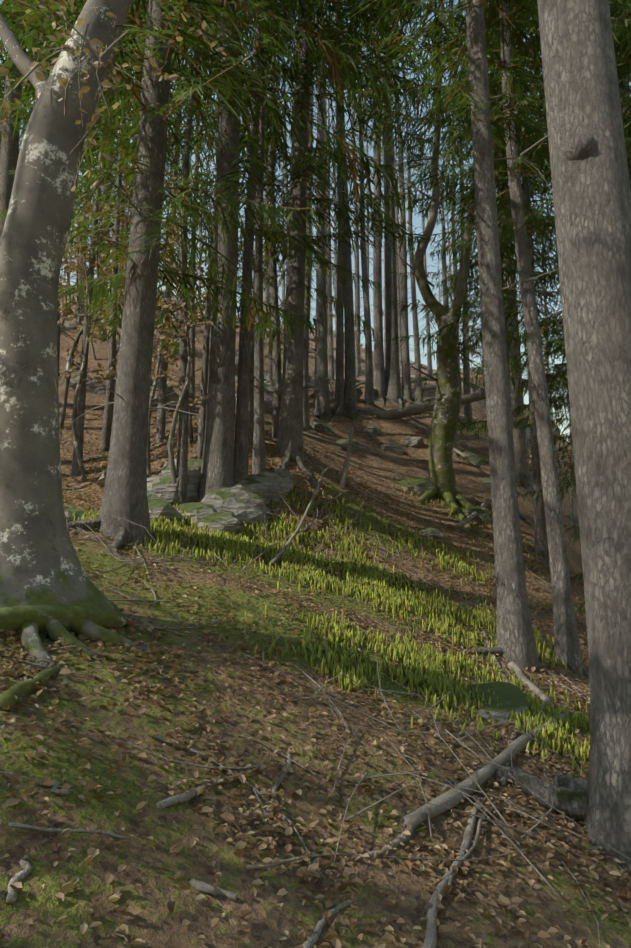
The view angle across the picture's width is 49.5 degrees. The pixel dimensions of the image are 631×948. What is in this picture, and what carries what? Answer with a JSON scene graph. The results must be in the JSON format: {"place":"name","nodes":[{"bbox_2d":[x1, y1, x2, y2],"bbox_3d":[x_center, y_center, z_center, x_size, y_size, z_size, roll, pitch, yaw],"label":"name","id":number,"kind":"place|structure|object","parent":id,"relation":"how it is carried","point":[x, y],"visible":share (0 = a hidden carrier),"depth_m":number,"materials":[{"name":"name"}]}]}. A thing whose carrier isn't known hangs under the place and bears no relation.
{"place":"outdoors","nodes":[
{"label":"outdoors","id":0,"kind":"place"},
{"bbox_2d":[0,293,630,947],"bbox_3d":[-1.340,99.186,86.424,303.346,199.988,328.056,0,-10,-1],"label":"terrain","id":1,"kind":"structure","parent":0,"point":[268,919],"depth_m":3.31,"materials":[{"name":"brown soil"}]},
{"bbox_2d":[0,0,578,711],"bbox_3d":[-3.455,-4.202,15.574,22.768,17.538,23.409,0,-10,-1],"label":"beech trees","id":2,"kind":"object","parent":1,"relation":"on","point":[50,588],"visible":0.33,"depth_m":4.19,"materials":[{"name":"grey plant"}]},
{"bbox_2d":[0,0,630,874],"bbox_3d":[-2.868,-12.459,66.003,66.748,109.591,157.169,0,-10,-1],"label":"spruce","id":3,"kind":"object","parent":1,"relation":"on","point":[590,174],"depth_m":7.00,"materials":[{"name":"plant"}]},
{"bbox_2d":[0,0,630,623],"bbox_3d":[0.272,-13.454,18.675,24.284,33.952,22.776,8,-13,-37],"label":"tree foliage","id":4,"kind":"object","parent":1,"relation":"on","point":[458,84],"visible":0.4,"depth_m":7.81,"materials":[{"name":"green plant"}]},
{"bbox_2d":[0,0,630,947],"bbox_3d":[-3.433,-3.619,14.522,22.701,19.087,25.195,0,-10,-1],"label":"fallen leaves","id":5,"kind":"object","parent":1,"relation":"on","point":[228,816],"visible":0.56,"depth_m":3.45,"materials":[{"name":"brown plant"}]},
{"bbox_2d":[0,0,630,947],"bbox_3d":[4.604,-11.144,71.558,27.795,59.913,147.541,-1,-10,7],"label":"fallen branches","id":6,"kind":"object","parent":1,"relation":"on","point":[450,798],"visible":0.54,"depth_m":4.25,"materials":[{"name":"brown wood"}]},
{"bbox_2d":[60,289,578,722],"bbox_3d":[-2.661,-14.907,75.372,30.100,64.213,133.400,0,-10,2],"label":"limestone rocks","id":7,"kind":"object","parent":1,"relation":"on","point":[233,508],"visible":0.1,"depth_m":7.63,"materials":[{"name":"grey stone"}]},
{"bbox_2d":[66,453,590,778],"bbox_3d":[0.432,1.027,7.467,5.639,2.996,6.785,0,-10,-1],"label":"clubmoss shoots","id":8,"kind":"object","parent":1,"relation":"on","point":[424,669],"visible":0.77,"depth_m":6.17,"materials":[{"name":"green plant"}]},
{"bbox_2d":[0,0,630,440],"label":"sky","id":9,"kind":"structure","parent":0,"point":[416,221],"materials":[{"name":"blue"}]}
]}

